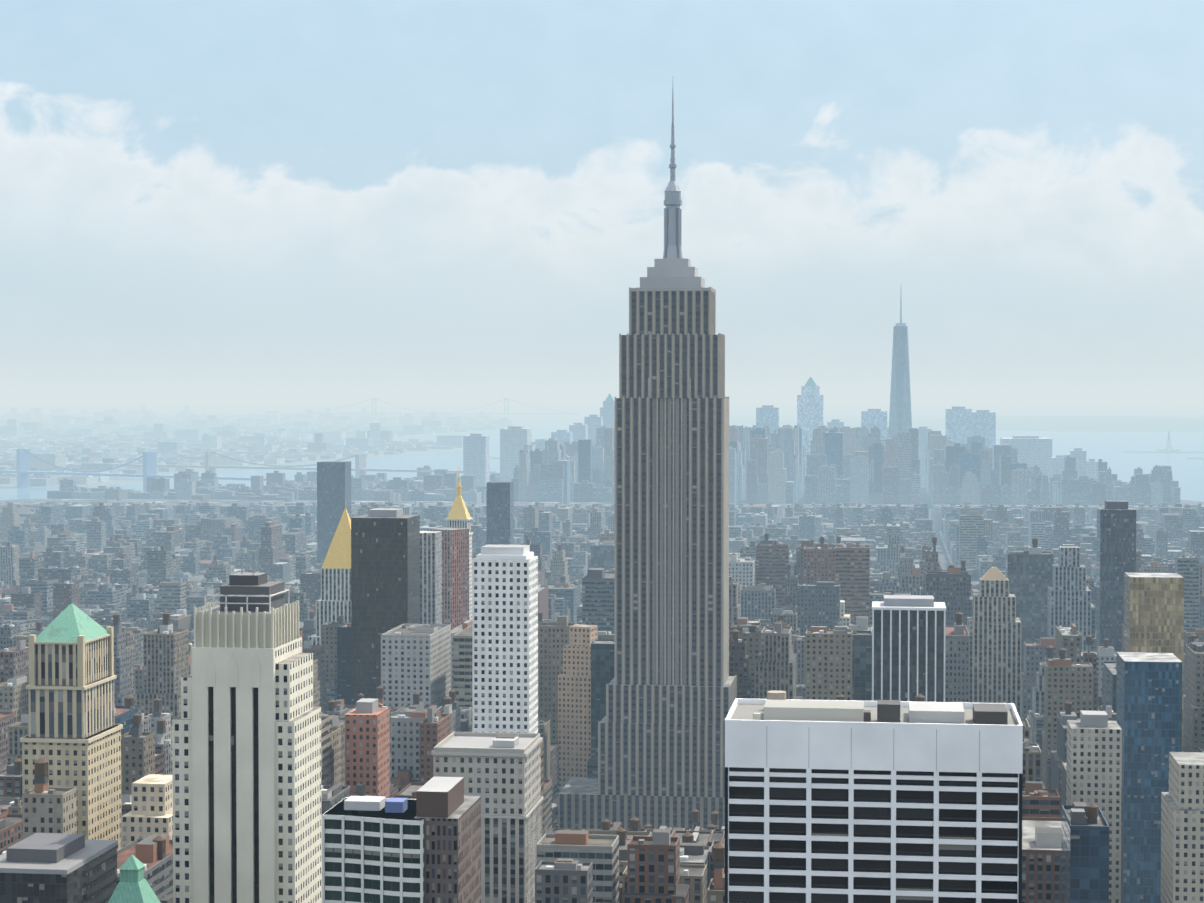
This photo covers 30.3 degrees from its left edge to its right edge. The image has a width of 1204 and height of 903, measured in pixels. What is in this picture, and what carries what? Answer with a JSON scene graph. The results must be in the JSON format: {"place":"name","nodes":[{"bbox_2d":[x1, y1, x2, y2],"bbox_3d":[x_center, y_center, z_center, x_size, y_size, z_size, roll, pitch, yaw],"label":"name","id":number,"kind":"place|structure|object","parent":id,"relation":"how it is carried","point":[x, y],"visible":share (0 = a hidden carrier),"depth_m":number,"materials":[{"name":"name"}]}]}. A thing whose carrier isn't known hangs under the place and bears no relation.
{"place":"outdoors","nodes":[
{"label":"outdoors","id":0,"kind":"place"},
{"bbox_2d":[0,395,618,488],"bbox_3d":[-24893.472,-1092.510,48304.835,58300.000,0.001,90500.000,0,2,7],"label":"borough land","id":1,"kind":"structure","parent":0,"point":[198,404],"depth_m":40587.51,"materials":[{"name":"grey"}]},
{"bbox_2d":[0,394,1203,501],"bbox_3d":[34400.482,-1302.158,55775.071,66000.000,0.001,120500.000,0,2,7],"label":"harbour water","id":2,"kind":"structure","parent":0,"point":[1109,448],"depth_m":14398.60,"materials":[{"name":"blue liquid"}]},
{"bbox_2d":[0,394,1203,828],"bbox_3d":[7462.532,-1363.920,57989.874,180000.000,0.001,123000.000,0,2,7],"label":"ground","id":3,"kind":"structure","parent":0,"point":[940,548],"depth_m":22956.27,"materials":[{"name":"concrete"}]},
{"bbox_2d":[552,790,560,825],"bbox_3d":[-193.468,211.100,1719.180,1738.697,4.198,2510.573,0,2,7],"label":"traffic vehicles","id":4,"kind":"object","parent":3,"relation":"on","point":[555,820],"depth_m":1341.50,"materials":[{"name":"grey metal"}]},
{"bbox_2d":[0,89,1203,902],"bbox_3d":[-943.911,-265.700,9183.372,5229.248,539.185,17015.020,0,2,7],"label":"buildings","id":5,"kind":"structure","parent":3,"relation":"on","point":[892,791],"depth_m":918.51,"materials":[{"name":"grey concrete"}]},
{"bbox_2d":[0,405,1203,902],"bbox_3d":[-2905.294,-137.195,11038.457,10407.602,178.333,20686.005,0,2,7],"label":"city building","id":6,"kind":"structure","parent":3,"relation":"on","point":[142,573],"depth_m":2379.89,"materials":[{"name":"grey concrete"}]},
{"bbox_2d":[552,531,952,809],"bbox_3d":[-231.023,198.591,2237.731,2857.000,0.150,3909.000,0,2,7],"label":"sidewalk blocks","id":7,"kind":"structure","parent":3,"relation":"on","point":[554,802],"depth_m":3370.71,"materials":[{"name":"grey concrete"}]},
{"bbox_2d":[490,451,1203,458],"bbox_3d":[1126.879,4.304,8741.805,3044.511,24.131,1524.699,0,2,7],"label":"harbour islands","id":8,"kind":"object","parent":3,"relation":"on","point":[1123,451],"visible":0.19,"depth_m":9133.99,"materials":[{"name":"grey soil"}]},
{"bbox_2d":[1157,429,1180,451],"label":"statue of liberty","id":9,"kind":"object","parent":8,"relation":"on","point":[1168,447],"visible":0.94,"depth_m":9219.56,"materials":[{"name":"teal metal"}]},
{"bbox_2d":[0,0,1203,393],"label":"sky","id":10,"kind":"structure","parent":0,"point":[197,196],"materials":[{"name":"blue"}]},
{"bbox_2d":[582,416,1203,431],"bbox_3d":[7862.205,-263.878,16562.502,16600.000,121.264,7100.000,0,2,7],"label":"staten island hills","id":11,"kind":"structure","parent":0,"point":[1119,424],"depth_m":15154.07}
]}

